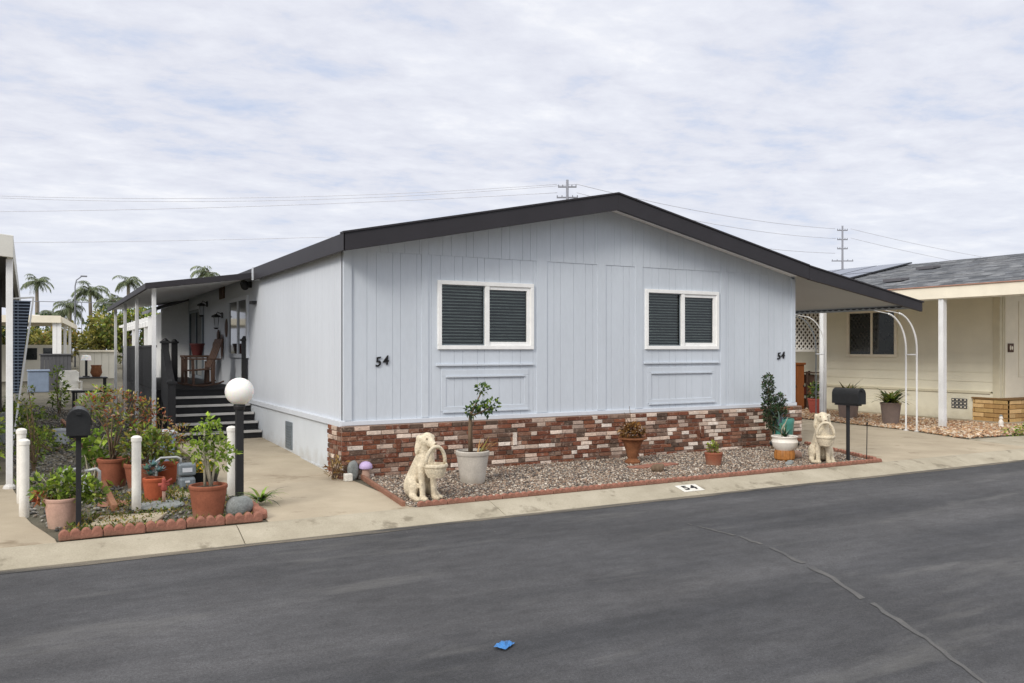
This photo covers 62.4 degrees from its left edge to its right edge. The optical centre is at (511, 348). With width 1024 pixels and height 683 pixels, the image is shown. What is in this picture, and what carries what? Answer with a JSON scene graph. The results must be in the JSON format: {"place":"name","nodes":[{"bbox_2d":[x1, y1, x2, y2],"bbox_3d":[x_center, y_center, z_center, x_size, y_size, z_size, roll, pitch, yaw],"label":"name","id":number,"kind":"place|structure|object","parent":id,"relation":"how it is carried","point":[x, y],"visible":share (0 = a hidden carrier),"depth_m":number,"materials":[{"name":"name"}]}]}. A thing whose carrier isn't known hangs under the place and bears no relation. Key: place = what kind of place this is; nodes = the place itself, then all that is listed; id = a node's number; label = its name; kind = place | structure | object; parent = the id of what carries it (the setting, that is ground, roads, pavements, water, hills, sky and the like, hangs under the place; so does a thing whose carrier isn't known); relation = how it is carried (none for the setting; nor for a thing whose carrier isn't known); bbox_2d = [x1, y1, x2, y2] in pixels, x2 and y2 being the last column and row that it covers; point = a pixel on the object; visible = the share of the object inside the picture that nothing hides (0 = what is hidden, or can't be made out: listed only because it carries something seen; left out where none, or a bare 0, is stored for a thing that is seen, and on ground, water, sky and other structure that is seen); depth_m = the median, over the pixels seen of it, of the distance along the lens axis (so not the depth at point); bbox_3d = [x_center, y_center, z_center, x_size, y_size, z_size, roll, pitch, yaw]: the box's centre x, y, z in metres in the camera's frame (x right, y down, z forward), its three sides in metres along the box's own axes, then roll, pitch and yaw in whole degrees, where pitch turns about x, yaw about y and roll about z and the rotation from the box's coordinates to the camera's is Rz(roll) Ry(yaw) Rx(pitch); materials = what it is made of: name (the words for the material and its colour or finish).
{"place":"outdoors","nodes":[
{"label":"outdoors","id":0,"kind":"place"},
{"bbox_2d":[0,485,56,547],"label":"side driveway","id":1,"kind":"structure","parent":0,"point":[16,530],"depth_m":7.04,"materials":[{"name":"concrete"}]},
{"bbox_2d":[18,439,29,517],"bbox_3d":[-4.360,1.153,7.560,0.094,0.704,0.094,0,0,-29],"label":"bollard","id":2,"kind":"object","parent":1,"relation":"on","point":[23,444],"visible":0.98,"depth_m":7.53,"materials":[{"name":"concrete"}]},
{"bbox_2d":[39,354,72,389],"bbox_3d":[-16.811,0.840,31.185,1.080,1.330,0.900,0,0,-29],"label":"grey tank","id":3,"kind":"object","parent":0,"point":[49,361],"visible":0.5,"depth_m":30.80,"materials":[{"name":"plastic"}]},
{"bbox_2d":[58,370,82,405],"bbox_3d":[-11.770,1.041,22.564,0.529,0.932,0.496,0,0,-39],"label":"patio chair","id":4,"kind":"object","parent":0,"point":[72,377],"visible":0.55,"depth_m":22.73,"materials":[{"name":"white plastic"}]},
{"bbox_2d":[78,350,117,377],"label":"garden shed","id":5,"kind":"structure","parent":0,"point":[104,359],"depth_m":43.27,"materials":[{"name":"wood"}]},
{"bbox_2d":[0,461,1023,682],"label":"road","id":6,"kind":"structure","parent":0,"point":[659,592],"depth_m":5.32,"materials":[{"name":"asphalt"}]},
{"bbox_2d":[0,448,1023,570],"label":"sidewalk","id":7,"kind":"structure","parent":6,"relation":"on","point":[30,556],"depth_m":7.78,"materials":[{"name":"concrete"}]},
{"bbox_2d":[0,460,1023,573],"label":"gutter","id":8,"kind":"object","parent":6,"relation":"on","point":[254,544],"visible":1,"depth_m":7.47,"materials":[{"name":"concrete"}]},
{"bbox_2d":[688,523,986,682],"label":"road seam","id":9,"kind":"object","parent":6,"relation":"on","point":[910,628],"visible":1,"depth_m":5.08,"materials":[{"name":"asphalt"}]},
{"bbox_2d":[0,352,1023,541],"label":"terrain","id":10,"kind":"structure","parent":0,"point":[42,398],"depth_m":13.19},
{"bbox_2d":[0,234,20,488],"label":"white carport","id":11,"kind":"object","parent":10,"relation":"on","point":[9,287],"visible":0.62,"depth_m":9.04,"materials":[{"name":"paint"}]},
{"bbox_2d":[2,393,37,429],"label":"weed bush","id":12,"kind":"object","parent":10,"relation":"on","point":[14,411],"visible":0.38,"depth_m":15.60,"materials":[{"name":"green plant"}]},
{"bbox_2d":[16,428,26,503],"bbox_3d":[-4.755,1.135,8.199,0.094,0.739,0.094,0,0,-29],"label":"bollard","id":13,"kind":"object","parent":10,"relation":"on","point":[21,433],"visible":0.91,"depth_m":8.16,"materials":[{"name":"white plastic"}]},
{"bbox_2d":[13,297,33,445],"bbox_3d":[-7.246,0.364,12.491,0.344,2.284,0.051,0,0,-30],"label":"lattice screen","id":14,"kind":"object","parent":10,"relation":"on","point":[21,310],"visible":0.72,"depth_m":12.48,"materials":[{"name":"blue plastic"}]},
{"bbox_2d":[4,326,51,344],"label":"background tree","id":15,"kind":"object","parent":10,"relation":"on","point":[35,332],"visible":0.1,"depth_m":65.64,"materials":[{"name":"green plant"}]},
{"bbox_2d":[5,384,56,471],"bbox_3d":[-5.910,0.969,10.399,0.670,1.081,0.511,0,0,35],"label":"weed bush","id":16,"kind":"object","parent":10,"relation":"on","point":[33,456],"visible":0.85,"depth_m":10.36,"materials":[{"name":"green plant"}]},
{"bbox_2d":[2,345,69,381],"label":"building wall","id":17,"kind":"structure","parent":10,"relation":"on","point":[32,361],"depth_m":39.59,"materials":[{"name":"paint"}]},
{"bbox_2d":[20,274,53,328],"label":"palm tree","id":18,"kind":"object","parent":10,"relation":"on","point":[38,282],"visible":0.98,"depth_m":99.90,"materials":[{"name":"green plant"}]},
{"bbox_2d":[27,369,49,392],"bbox_3d":[-16.523,1.115,29.516,0.710,0.780,0.660,0,0,-29],"label":"blue bin","id":19,"kind":"object","parent":10,"relation":"on","point":[39,379],"visible":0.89,"depth_m":29.26,"materials":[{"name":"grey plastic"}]},
{"bbox_2d":[2,315,76,353],"bbox_3d":[-24.838,-0.020,41.072,6.100,3.050,14.100,0,0,-25],"label":"patio cover","id":20,"kind":"object","parent":10,"relation":"on","point":[56,323],"visible":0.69,"depth_m":36.01,"materials":[{"name":"white paint"}]},
{"bbox_2d":[15,425,74,453],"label":"weed bush","id":21,"kind":"object","parent":10,"relation":"on","point":[52,441],"visible":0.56,"depth_m":12.40,"materials":[{"name":"green plant"}]},
{"bbox_2d":[46,365,70,413],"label":"weed bush","id":22,"kind":"object","parent":10,"relation":"on","point":[57,391],"visible":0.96,"depth_m":19.45,"materials":[{"name":"green plant"}]},
{"bbox_2d":[43,495,75,528],"bbox_3d":[-3.811,1.380,7.155,0.270,0.250,0.270,0,0,-29],"label":"dusty pot","id":23,"kind":"object","parent":10,"relation":"on","point":[61,513],"visible":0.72,"depth_m":7.06,"materials":[{"name":"ceramic"}]},
{"bbox_2d":[26,465,111,507],"bbox_3d":[-3.763,1.169,7.210,0.665,0.381,0.372,0,0,-29],"label":"leafy plant","id":24,"kind":"object","parent":23,"relation":"on","point":[65,490],"visible":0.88,"depth_m":7.16,"materials":[{"name":"green plant"}]},
{"bbox_2d":[0,404,123,490],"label":"creeping weeds","id":25,"kind":"object","parent":10,"relation":"on","point":[35,475],"visible":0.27,"depth_m":12.24,"materials":[{"name":"green plant"}]},
{"bbox_2d":[30,320,94,358],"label":"background tree","id":26,"kind":"object","parent":10,"relation":"on","point":[74,334],"visible":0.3,"depth_m":64.54,"materials":[{"name":"green plant"}]},
{"bbox_2d":[52,298,87,361],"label":"palm tree","id":27,"kind":"object","parent":10,"relation":"on","point":[68,310],"visible":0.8,"depth_m":97.75,"materials":[{"name":"green plant"}]},
{"bbox_2d":[66,406,91,525],"bbox_3d":[-3.625,0.995,7.084,0.186,1.020,0.525,0,0,-27],"label":"mailbox","id":28,"kind":"object","parent":10,"relation":"on","point":[78,423],"visible":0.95,"depth_m":6.90,"materials":[{"name":"black metal"}]},
{"bbox_2d":[66,409,90,436],"bbox_3d":[-3.520,0.596,6.867,0.179,0.221,0.043,0,0,-27],"label":"door","id":29,"kind":"structure","parent":28,"relation":"in","point":[78,421],"depth_m":6.87,"materials":[{"name":"black metal"}]},
{"bbox_2d":[58,526,102,541],"bbox_3d":[-3.410,1.458,6.690,0.312,0.085,0.070,-1,-1,-30],"label":"edging stone","id":30,"kind":"object","parent":10,"relation":"on","point":[78,534],"visible":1,"depth_m":6.66,"materials":[{"name":"red concrete"}]},
{"bbox_2d":[71,280,109,346],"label":"palm tree","id":31,"kind":"object","parent":10,"relation":"on","point":[89,291],"visible":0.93,"depth_m":99.83,"materials":[{"name":"green plant"}]},
{"bbox_2d":[66,426,119,482],"bbox_3d":[-4.641,1.195,9.404,0.570,0.658,0.398,0,0,-29],"label":"broadleaf plant","id":32,"kind":"object","parent":10,"relation":"on","point":[95,452],"visible":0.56,"depth_m":9.37,"materials":[{"name":"green plant"}]},
{"bbox_2d":[75,311,122,353],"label":"background tree","id":33,"kind":"object","parent":10,"relation":"on","point":[98,345],"visible":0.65,"depth_m":63.63,"materials":[{"name":"green plant"}]},
{"bbox_2d":[88,450,117,511],"bbox_3d":[-4.884,1.462,9.984,0.055,0.075,5.050,0,0,-29],"label":"timber edging","id":34,"kind":"object","parent":10,"relation":"on","point":[113,504],"visible":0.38,"depth_m":8.10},
{"bbox_2d":[93,293,129,314],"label":"palm tree","id":35,"kind":"object","parent":10,"relation":"on","point":[112,299],"visible":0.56,"depth_m":96.89,"materials":[{"name":"green plant"}]},
{"bbox_2d":[96,456,130,487],"bbox_3d":[-4.372,1.350,9.290,0.344,0.310,0.344,0,0,-29],"label":"ribbed pot","id":36,"kind":"object","parent":10,"relation":"on","point":[113,470],"visible":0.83,"depth_m":9.17,"materials":[{"name":"ceramic"}]},
{"bbox_2d":[74,382,170,459],"bbox_3d":[-4.287,0.798,9.348,1.020,0.888,0.540,0,0,-29],"label":"red nandina","id":37,"kind":"object","parent":36,"relation":"on","point":[94,398],"visible":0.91,"depth_m":9.30,"materials":[{"name":"green plant"}]},
{"bbox_2d":[103,522,145,535],"bbox_3d":[-3.139,1.458,6.851,0.312,0.085,0.070,1,0,-29],"label":"edging stone","id":38,"kind":"object","parent":10,"relation":"on","point":[127,529],"visible":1,"depth_m":6.82,"materials":[{"name":"red concrete"}]},
{"bbox_2d":[93,307,158,365],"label":"background tree","id":39,"kind":"object","parent":10,"relation":"on","point":[109,333],"visible":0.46,"depth_m":63.64,"materials":[{"name":"green plant"}]},
{"bbox_2d":[3,405,250,530],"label":"garden gravel","id":40,"kind":"structure","parent":10,"relation":"on","point":[50,411],"depth_m":11.37,"materials":[{"name":"gravel"}]},
{"bbox_2d":[112,275,142,308],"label":"palm tree","id":41,"kind":"object","parent":10,"relation":"on","point":[133,281],"visible":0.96,"depth_m":99.75,"materials":[{"name":"green plant"}]},
{"bbox_2d":[88,512,167,527],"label":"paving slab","id":42,"kind":"structure","parent":10,"relation":"on","point":[156,517],"depth_m":7.33,"materials":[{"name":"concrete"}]},
{"bbox_2d":[119,315,151,345],"bbox_3d":[-13.714,0.205,34.722,3.500,2.600,15.000,0,0,-29],"label":"pergola","id":43,"kind":"object","parent":10,"relation":"on","point":[143,322],"visible":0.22,"depth_m":33.02,"materials":[{"name":"white paint"}]},
{"bbox_2d":[131,435,141,511],"bbox_3d":[-3.481,1.153,7.840,0.094,0.704,0.094,0,0,-29],"label":"bollard","id":44,"kind":"object","parent":10,"relation":"on","point":[136,440],"visible":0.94,"depth_m":7.80,"materials":[{"name":"white plastic"}]},
{"bbox_2d":[123,461,154,489],"bbox_3d":[-4.006,1.365,9.103,0.320,0.280,0.320,0,0,-29],"label":"wide pot","id":45,"kind":"object","parent":10,"relation":"on","point":[128,469],"visible":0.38,"depth_m":8.99,"materials":[{"name":"ceramic"}]},
{"bbox_2d":[113,421,185,465],"bbox_3d":[-3.931,1.033,9.204,0.741,0.496,0.467,0,0,-29],"label":"green bush","id":46,"kind":"object","parent":45,"relation":"on","point":[146,441],"visible":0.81,"depth_m":9.16,"materials":[{"name":"green plant"}]},
{"bbox_2d":[35,483,251,531],"bbox_3d":[-3.515,1.460,7.938,1.731,0.078,2.216,0,0,-29],"label":"ground cover","id":47,"kind":"object","parent":10,"relation":"on","point":[120,514],"visible":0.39,"depth_m":7.65,"materials":[{"name":"green plant"}]},
{"bbox_2d":[142,476,164,501],"bbox_3d":[-3.538,1.387,8.357,0.210,0.235,0.210,0,0,-29],"label":"orange pot","id":48,"kind":"object","parent":10,"relation":"on","point":[152,490],"visible":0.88,"depth_m":8.28,"materials":[{"name":"ceramic"}]},
{"bbox_2d":[128,416,191,460],"bbox_3d":[-4.306,1.157,10.395,0.792,0.704,0.495,0,0,-29],"label":"pale shrub","id":49,"kind":"object","parent":10,"relation":"on","point":[177,437],"visible":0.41,"depth_m":10.40,"materials":[{"name":"green plant"}]},
{"bbox_2d":[141,500,183,510],"bbox_3d":[-3.346,1.485,8.052,0.430,0.032,0.427,0,0,-29],"label":"stepping stone","id":50,"kind":"object","parent":10,"relation":"on","point":[167,504],"visible":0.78,"depth_m":8.00,"materials":[{"name":"stone"}]},
{"bbox_2d":[145,518,185,531],"bbox_3d":[-2.866,1.458,7.008,0.312,0.085,0.070,1,3,-29],"label":"edging stone","id":51,"kind":"object","parent":10,"relation":"on","point":[162,525],"visible":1,"depth_m":6.98,"materials":[{"name":"red concrete"}]},
{"bbox_2d":[142,299,188,376],"bbox_3d":[-8.812,0.135,21.437,0.745,2.740,3.300,0,0,-29],"label":"side annex","id":52,"kind":"object","parent":10,"relation":"on","point":[172,320],"visible":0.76,"depth_m":20.17,"materials":[{"name":"white paint"}]},
{"bbox_2d":[158,461,177,484],"bbox_3d":[-3.850,1.385,9.441,0.240,0.240,0.240,0,0,-29],"label":"clay pot","id":53,"kind":"object","parent":10,"relation":"on","point":[169,472],"visible":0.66,"depth_m":9.36,"materials":[{"name":"ceramic"}]},
{"bbox_2d":[155,456,195,488],"bbox_3d":[-3.622,1.328,9.106,0.404,0.354,0.167,0,0,-29],"label":"gas meter","id":54,"kind":"object","parent":10,"relation":"on","point":[185,470],"visible":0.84,"depth_m":9.10,"materials":[{"name":"grey metal"}]},
{"bbox_2d":[107,273,261,441],"bbox_3d":[-6.854,0.143,16.912,1.700,2.724,9.215,0,0,-29],"label":"covered porch","id":55,"kind":"object","parent":10,"relation":"on","point":[191,405],"visible":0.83,"depth_m":14.13,"materials":[{"name":"paint"}]},
{"bbox_2d":[180,355,211,382],"bbox_3d":[-6.143,0.393,16.513,0.560,0.540,0.560,0,0,-29],"label":"porch table","id":56,"kind":"object","parent":55,"relation":"on","point":[182,367],"visible":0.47,"depth_m":16.58,"materials":[{"name":"brown wood"}]},
{"bbox_2d":[177,339,223,386],"bbox_3d":[-5.539,0.240,15.025,0.709,0.844,0.479,0,0,-39],"label":"rocking chair","id":57,"kind":"object","parent":55,"relation":"on","point":[210,362],"visible":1,"depth_m":15.05,"materials":[{"name":"brown wood"}]},
{"bbox_2d":[190,266,219,277],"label":"palm tree","id":58,"kind":"object","parent":10,"relation":"on","point":[205,273],"visible":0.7,"depth_m":99.56,"materials":[{"name":"green plant"}]},
{"bbox_2d":[186,514,224,527],"bbox_3d":[-2.596,1.458,7.169,0.312,0.085,0.070,2,0,-30],"label":"edging stone","id":59,"kind":"object","parent":10,"relation":"on","point":[209,520],"visible":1,"depth_m":7.14,"materials":[{"name":"red concrete"}]},
{"bbox_2d":[188,482,227,517],"bbox_3d":[-2.703,1.355,7.527,0.330,0.300,0.330,0,0,-29],"label":"front pot","id":60,"kind":"object","parent":10,"relation":"on","point":[207,500],"visible":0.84,"depth_m":7.41,"materials":[{"name":"ceramic"}]},
{"bbox_2d":[183,411,242,485],"bbox_3d":[-2.662,0.896,7.542,0.521,0.685,0.308,0,0,-29],"label":"green shrub","id":61,"kind":"object","parent":60,"relation":"on","point":[205,446],"visible":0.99,"depth_m":7.52,"materials":[{"name":"green plant"}]},
{"bbox_2d":[226,426,234,495],"bbox_3d":[-2.849,1.143,8.600,0.102,0.724,0.102,0,0,-29],"label":"bollard","id":62,"kind":"object","parent":10,"relation":"on","point":[230,430],"visible":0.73,"depth_m":8.56,"materials":[{"name":"white plastic"}]},
{"bbox_2d":[225,378,253,496],"bbox_3d":[-2.717,0.895,8.433,0.278,1.219,0.278,0,0,-29],"label":"globe lamp","id":63,"kind":"object","parent":10,"relation":"on","point":[239,393],"visible":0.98,"depth_m":8.39,"materials":[{"name":"black paint"}]},
{"bbox_2d":[225,496,253,515],"bbox_3d":[-2.439,1.417,7.586,0.244,0.193,0.138,0,0,-29],"label":"grey rock","id":64,"kind":"object","parent":10,"relation":"on","point":[242,505],"visible":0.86,"depth_m":7.54,"materials":[{"name":"stone"}]},
{"bbox_2d":[225,511,262,524],"bbox_3d":[-2.319,1.458,7.315,0.312,0.085,0.070,0,2,-28],"label":"edging stone","id":65,"kind":"object","parent":10,"relation":"on","point":[246,517],"visible":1,"depth_m":7.29,"materials":[{"name":"red concrete"}]},
{"bbox_2d":[226,486,288,506],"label":"spiky plant","id":66,"kind":"object","parent":10,"relation":"on","point":[261,497],"visible":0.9,"depth_m":8.13,"materials":[{"name":"green plant"}]},
{"bbox_2d":[176,430,415,521],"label":"walkway","id":67,"kind":"structure","parent":10,"relation":"on","point":[311,490],"depth_m":9.13,"materials":[{"name":"concrete"}]},
{"bbox_2d":[321,446,349,479],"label":"dry shrub","id":68,"kind":"object","parent":67,"relation":"on","point":[334,473],"visible":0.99,"depth_m":9.68,"materials":[{"name":"beige plant"}]},
{"bbox_2d":[360,475,404,506],"bbox_3d":[-1.380,1.475,8.897,0.035,0.055,1.873,0,0,-22],"label":"edging board","id":69,"kind":"object","parent":10,"relation":"on","point":[384,491],"visible":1,"depth_m":8.75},
{"bbox_2d":[158,192,809,479],"bbox_3d":[-2.857,-0.285,18.887,7.628,3.580,17.620,0,0,-29],"label":"mobile home","id":70,"kind":"object","parent":10,"relation":"on","point":[573,329],"visible":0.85,"depth_m":11.27,"materials":[{"name":"paint"}]},
{"bbox_2d":[189,309,203,378],"bbox_3d":[-7.170,-0.120,19.202,0.040,1.550,1.900,0,0,-29],"label":"patio door","id":71,"kind":"structure","parent":70,"relation":"in","point":[196,323],"depth_m":19.18,"materials":[{"name":"grey metal"}]},
{"bbox_2d":[228,295,248,357],"bbox_3d":[-4.875,-0.380,15.043,0.040,1.070,1.680,0,0,-29],"label":"window","id":72,"kind":"structure","parent":70,"relation":"in","point":[238,308],"depth_m":15.01,"materials":[{"name":"glass"}]},
{"bbox_2d":[437,280,533,348],"bbox_3d":[-0.330,-0.420,10.720,1.360,0.850,0.102,0,0,-29],"label":"window","id":73,"kind":"structure","parent":70,"relation":"in","point":[487,286],"depth_m":10.70,"materials":[{"name":"white paint"}]},
{"bbox_2d":[645,289,718,348],"bbox_3d":[2.454,-0.420,12.257,1.360,0.850,0.102,0,0,-29],"label":"window","id":74,"kind":"structure","parent":70,"relation":"in","point":[682,294],"depth_m":12.23,"materials":[{"name":"white paint"}]},
{"bbox_2d":[557,180,577,198],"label":"utility pole","id":75,"kind":"object","parent":10,"relation":"on","point":[567,186],"visible":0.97,"depth_m":59.94,"materials":[{"name":"grey wood"}]},
{"bbox_2d":[0,192,556,211],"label":"power line","id":76,"kind":"object","parent":75,"relation":"attached to","point":[276,205],"visible":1,"depth_m":60.73,"materials":[{"name":"metal"}]},
{"bbox_2d":[13,184,556,198],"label":"power line","id":77,"kind":"object","parent":75,"relation":"attached to","point":[276,197],"visible":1,"depth_m":60.94,"materials":[{"name":"metal"}]},
{"bbox_2d":[12,184,575,201],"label":"power line","id":78,"kind":"object","parent":75,"relation":"attached to","point":[285,200],"visible":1,"depth_m":60.55,"materials":[{"name":"metal"}]},
{"bbox_2d":[795,363,805,408],"bbox_3d":[6.787,0.920,20.786,0.630,1.170,0.574,0,0,-29],"label":"storage cabinet","id":79,"kind":"object","parent":10,"relation":"on","point":[799,383],"visible":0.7,"depth_m":20.61,"materials":[{"name":"orange wood"}]},
{"bbox_2d":[838,405,857,417],"bbox_3d":[7.254,1.225,18.253,0.480,0.520,0.480,0,0,-29],"label":"tall planter","id":80,"kind":"object","parent":10,"relation":"on","point":[853,411],"visible":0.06,"depth_m":18.11,"materials":[{"name":"ceramic"}]},
{"bbox_2d":[795,253,1023,426],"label":"neighbour house","id":81,"kind":"structure","parent":10,"relation":"on","point":[967,322],"depth_m":18.32,"materials":[{"name":"beige"}]},
{"bbox_2d":[795,313,819,351],"bbox_3d":[7.067,-0.455,20.517,1.280,1.040,0.105,0,0,-29],"label":"garden lattice","id":82,"kind":"object","parent":81,"relation":"attached to","point":[804,340],"visible":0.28,"depth_m":20.56,"materials":[{"name":"white paint"}]},
{"bbox_2d":[846,310,897,356],"bbox_3d":[8.497,-0.365,19.996,0.060,1.100,1.390,0,0,-29],"label":"window","id":83,"kind":"structure","parent":81,"relation":"in","point":[868,333],"depth_m":19.98,"materials":[{"name":"glass"}]},
{"bbox_2d":[1005,296,1023,397],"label":"door panel","id":84,"kind":"structure","parent":81,"relation":"in","point":[1014,305],"depth_m":17.55,"materials":[{"name":"beige wood"}]},
{"bbox_2d":[801,407,1023,438],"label":"river rock","id":85,"kind":"object","parent":10,"relation":"on","point":[963,429],"visible":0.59,"depth_m":16.28,"materials":[{"name":"stone"}]},
{"bbox_2d":[880,402,901,423],"bbox_3d":[7.556,1.275,16.878,0.400,0.420,0.400,0,0,-29],"label":"tall planter","id":86,"kind":"object","parent":85,"relation":"on","point":[890,412],"visible":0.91,"depth_m":16.73,"materials":[{"name":"ceramic"}]},
{"bbox_2d":[866,388,915,404],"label":"potted plant","id":87,"kind":"object","parent":86,"relation":"on","point":[892,397],"visible":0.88,"depth_m":16.86,"materials":[{"name":"green plant"}]},
{"bbox_2d":[0,0,1023,350],"label":"sky","id":88,"kind":"structure","parent":0,"point":[903,120],"materials":[{"name":"white"}]},
{"bbox_2d":[370,444,868,507],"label":"gravel","id":89,"kind":"structure","parent":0,"point":[757,456],"depth_m":10.22,"materials":[{"name":"gravel"}]},
{"bbox_2d":[403,432,447,501],"bbox_3d":[-0.838,1.159,8.391,0.371,0.673,0.648,0,0,-35],"label":"dog statue","id":90,"kind":"object","parent":89,"relation":"on","point":[425,471],"visible":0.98,"depth_m":8.30,"materials":[{"name":"stone"}]},
{"bbox_2d":[456,448,489,483],"bbox_3d":[-0.441,1.315,9.472,0.380,0.360,0.380,0,0,-29],"label":"plant pot","id":91,"kind":"object","parent":89,"relation":"on","point":[472,467],"visible":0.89,"depth_m":9.34,"materials":[{"name":"ceramic"}]},
{"bbox_2d":[463,382,501,451],"bbox_3d":[-0.322,0.765,9.526,0.460,0.802,0.264,0,0,-29],"label":"potted tree","id":92,"kind":"object","parent":91,"relation":"on","point":[482,404],"visible":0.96,"depth_m":9.49,"materials":[{"name":"green plant"}]},
{"bbox_2d":[618,436,646,463],"bbox_3d":[1.572,1.323,11.040,0.380,0.345,0.380,0,0,-29],"label":"pedestal urn","id":93,"kind":"object","parent":89,"relation":"on","point":[632,446],"visible":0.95,"depth_m":10.96,"materials":[{"name":"ceramic"}]},
{"bbox_2d":[617,406,646,437],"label":"withered plant","id":94,"kind":"object","parent":93,"relation":"on","point":[631,431],"visible":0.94,"depth_m":11.01,"materials":[{"name":"brown plant"}]},
{"bbox_2d":[704,451,722,465],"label":"pot","id":95,"kind":"object","parent":89,"relation":"on","point":[714,458],"visible":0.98,"depth_m":10.77,"materials":[{"name":"ceramic"}]},
{"bbox_2d":[760,372,795,448],"bbox_3d":[3.958,0.920,12.555,0.680,1.171,0.645,0,0,-12],"label":"climbing plant","id":96,"kind":"object","parent":89,"relation":"on","point":[772,413],"visible":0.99,"depth_m":12.49,"materials":[{"name":"green plant"}]},
{"bbox_2d":[770,434,799,460],"bbox_3d":[3.654,1.329,11.344,0.353,0.332,0.353,0,0,-29],"label":"belly pot","id":97,"kind":"object","parent":89,"relation":"on","point":[784,447],"visible":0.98,"depth_m":11.23,"materials":[{"name":"white ceramic"}]},
{"bbox_2d":[808,412,836,463],"bbox_3d":[4.089,1.159,11.082,0.371,0.673,0.648,0,0,9],"label":"dog statue","id":98,"kind":"object","parent":89,"relation":"on","point":[820,448],"visible":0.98,"depth_m":11.01,"materials":[{"name":"stone"}]},
{"bbox_2d":[832,387,865,459],"bbox_3d":[4.501,1.010,11.287,0.164,0.989,0.446,0,0,-29],"label":"mailbox","id":99,"kind":"object","parent":89,"relation":"on","point":[848,397],"visible":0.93,"depth_m":11.28,"materials":[{"name":"black metal"}]},
{"bbox_2d":[801,419,1023,461],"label":"driveway","id":100,"kind":"structure","parent":0,"point":[886,444],"depth_m":13.39,"materials":[{"name":"concrete"}]},
{"bbox_2d":[795,265,923,431],"bbox_3d":[5.402,0.112,15.161,3.661,2.786,3.115,0,0,-29],"label":"carport awning","id":101,"kind":"object","parent":100,"relation":"on","point":[819,290],"visible":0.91,"depth_m":14.59,"materials":[{"name":"paint"}]},
{"bbox_2d":[808,408,1023,423],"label":"path","id":102,"kind":"structure","parent":0,"point":[937,417],"depth_m":18.08,"materials":[{"name":"concrete"}]},
{"bbox_2d":[971,397,1023,421],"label":"block planter","id":103,"kind":"object","parent":102,"relation":"on","point":[993,409],"visible":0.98,"depth_m":17.32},
{"bbox_2d":[969,436,1023,445],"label":"pavement","id":104,"kind":"structure","parent":0,"point":[1015,440],"depth_m":13.85,"materials":[{"name":"concrete"}]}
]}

